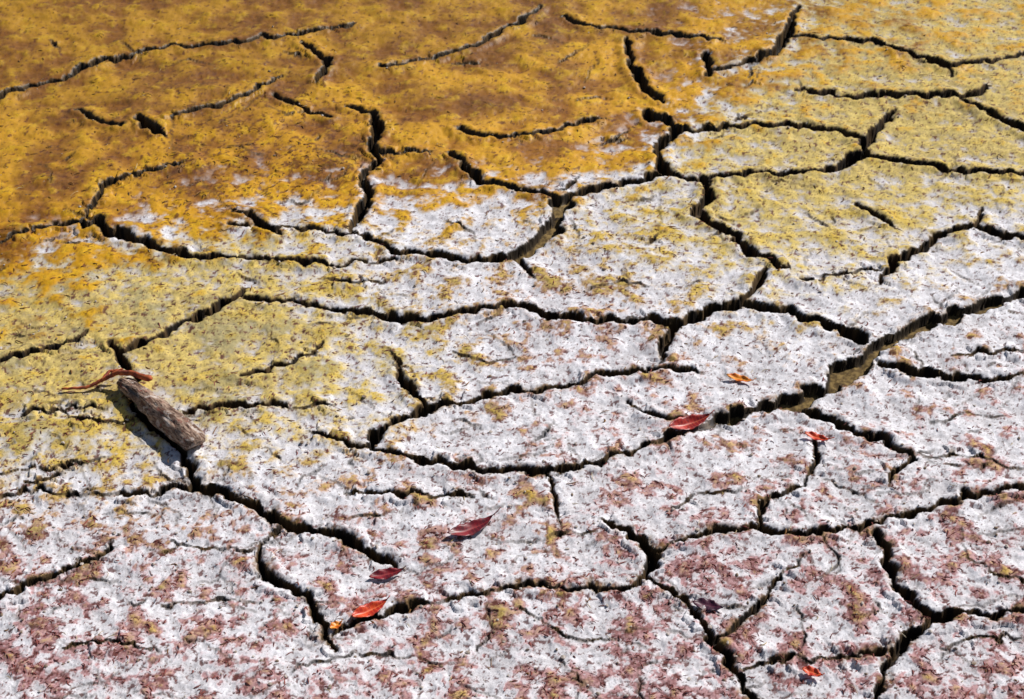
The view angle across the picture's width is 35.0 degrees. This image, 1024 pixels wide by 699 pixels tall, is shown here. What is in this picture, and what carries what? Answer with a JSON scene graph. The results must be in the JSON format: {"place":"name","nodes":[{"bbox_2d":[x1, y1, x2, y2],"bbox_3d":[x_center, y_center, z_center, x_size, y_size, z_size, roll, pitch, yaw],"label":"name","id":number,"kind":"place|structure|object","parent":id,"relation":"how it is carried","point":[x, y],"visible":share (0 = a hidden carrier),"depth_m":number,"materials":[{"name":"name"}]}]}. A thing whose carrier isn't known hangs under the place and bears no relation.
{"place":"outdoors","nodes":[
{"label":"outdoors","id":0,"kind":"place"},
{"bbox_2d":[1,23,1016,694],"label":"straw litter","id":1,"kind":"object","parent":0,"point":[445,385],"visible":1,"depth_m":2.71,"materials":[{"name":"beige plant"}]},
{"bbox_2d":[0,0,1023,698],"bbox_3d":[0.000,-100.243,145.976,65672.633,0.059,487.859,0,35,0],"label":"cracked mud ground","id":2,"kind":"structure","parent":0,"point":[596,78],"depth_m":2.80,"materials":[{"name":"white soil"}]},
{"bbox_2d":[62,368,151,389],"bbox_3d":[-0.664,0.045,2.685,0.157,0.038,0.041,4,35,5],"label":"red twig","id":3,"kind":"object","parent":2,"relation":"on","point":[122,372],"visible":1,"depth_m":2.68,"materials":[{"name":"red wood"}]},
{"bbox_2d":[116,377,205,450],"bbox_3d":[-0.568,0.102,2.611,0.045,0.048,0.234,-28,44,-34],"label":"driftwood stick","id":4,"kind":"object","parent":2,"relation":"on","point":[175,425],"visible":1,"depth_m":2.58,"materials":[{"name":"brown wood"}]},
{"bbox_2d":[330,619,342,628],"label":"fallen leaf","id":5,"kind":"object","parent":2,"relation":"on","point":[335,624],"visible":1,"depth_m":2.24,"materials":[{"name":"orange plant"}]},
{"bbox_2d":[351,595,389,617],"bbox_3d":[-0.196,0.360,2.262,0.062,0.011,0.020,-21,60,-27],"label":"fallen leaf","id":6,"kind":"object","parent":2,"relation":"on","point":[371,608],"visible":1,"depth_m":2.26,"materials":[{"name":"plant"}]},
{"bbox_2d":[369,566,405,578],"bbox_3d":[-0.178,0.320,2.327,0.056,0.009,0.018,-11,54,-15],"label":"fallen leaf","id":7,"kind":"object","parent":2,"relation":"on","point":[388,573],"visible":1,"depth_m":2.33,"materials":[{"name":"red plant"}]},
{"bbox_2d":[447,507,500,535],"bbox_3d":[-0.053,0.260,2.401,0.093,0.013,0.024,-18,56,-24],"label":"fallen leaf","id":8,"kind":"object","parent":2,"relation":"on","point":[473,527],"visible":1,"depth_m":2.40,"materials":[{"name":"red plant"}]},
{"bbox_2d":[0,25,1023,698],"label":"mud crumbs","id":9,"kind":"object","parent":2,"relation":"on","point":[516,483],"visible":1,"depth_m":2.42,"materials":[{"name":"soil"}]},
{"bbox_2d":[669,410,713,429],"bbox_3d":[0.289,0.115,2.604,0.084,0.015,0.027,-15,58,-20],"label":"fallen leaf","id":10,"kind":"object","parent":2,"relation":"on","point":[691,421],"visible":1,"depth_m":2.61,"materials":[{"name":"red plant"}]},
{"bbox_2d":[692,598,725,610],"bbox_3d":[0.276,0.357,2.275,0.047,0.010,0.021,10,48,14],"label":"fallen leaf","id":11,"kind":"object","parent":2,"relation":"on","point":[709,604],"visible":1,"depth_m":2.28,"materials":[{"name":"purple plant"}]},
{"bbox_2d":[726,373,755,381],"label":"fallen leaf","id":12,"kind":"object","parent":2,"relation":"on","point":[736,376],"visible":1,"depth_m":2.72,"materials":[{"name":"orange plant"}]},
{"bbox_2d":[802,665,824,676],"bbox_3d":[0.402,0.430,2.169,0.031,0.008,0.016,17,50,23],"label":"fallen leaf","id":13,"kind":"object","parent":2,"relation":"on","point":[809,670],"visible":1,"depth_m":2.17,"materials":[{"name":"plant"}]},
{"bbox_2d":[804,431,834,440],"bbox_3d":[0.488,0.138,2.580,0.049,0.012,0.015,16,50,22],"label":"fallen leaf","id":14,"kind":"object","parent":2,"relation":"on","point":[814,435],"visible":1,"depth_m":2.59,"materials":[{"name":"red plant"}]},
{"bbox_2d":[0,12,1023,696],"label":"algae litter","id":15,"kind":"object","parent":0,"point":[374,210],"visible":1,"depth_m":3.26,"materials":[{"name":"yellow plant"}]}
]}

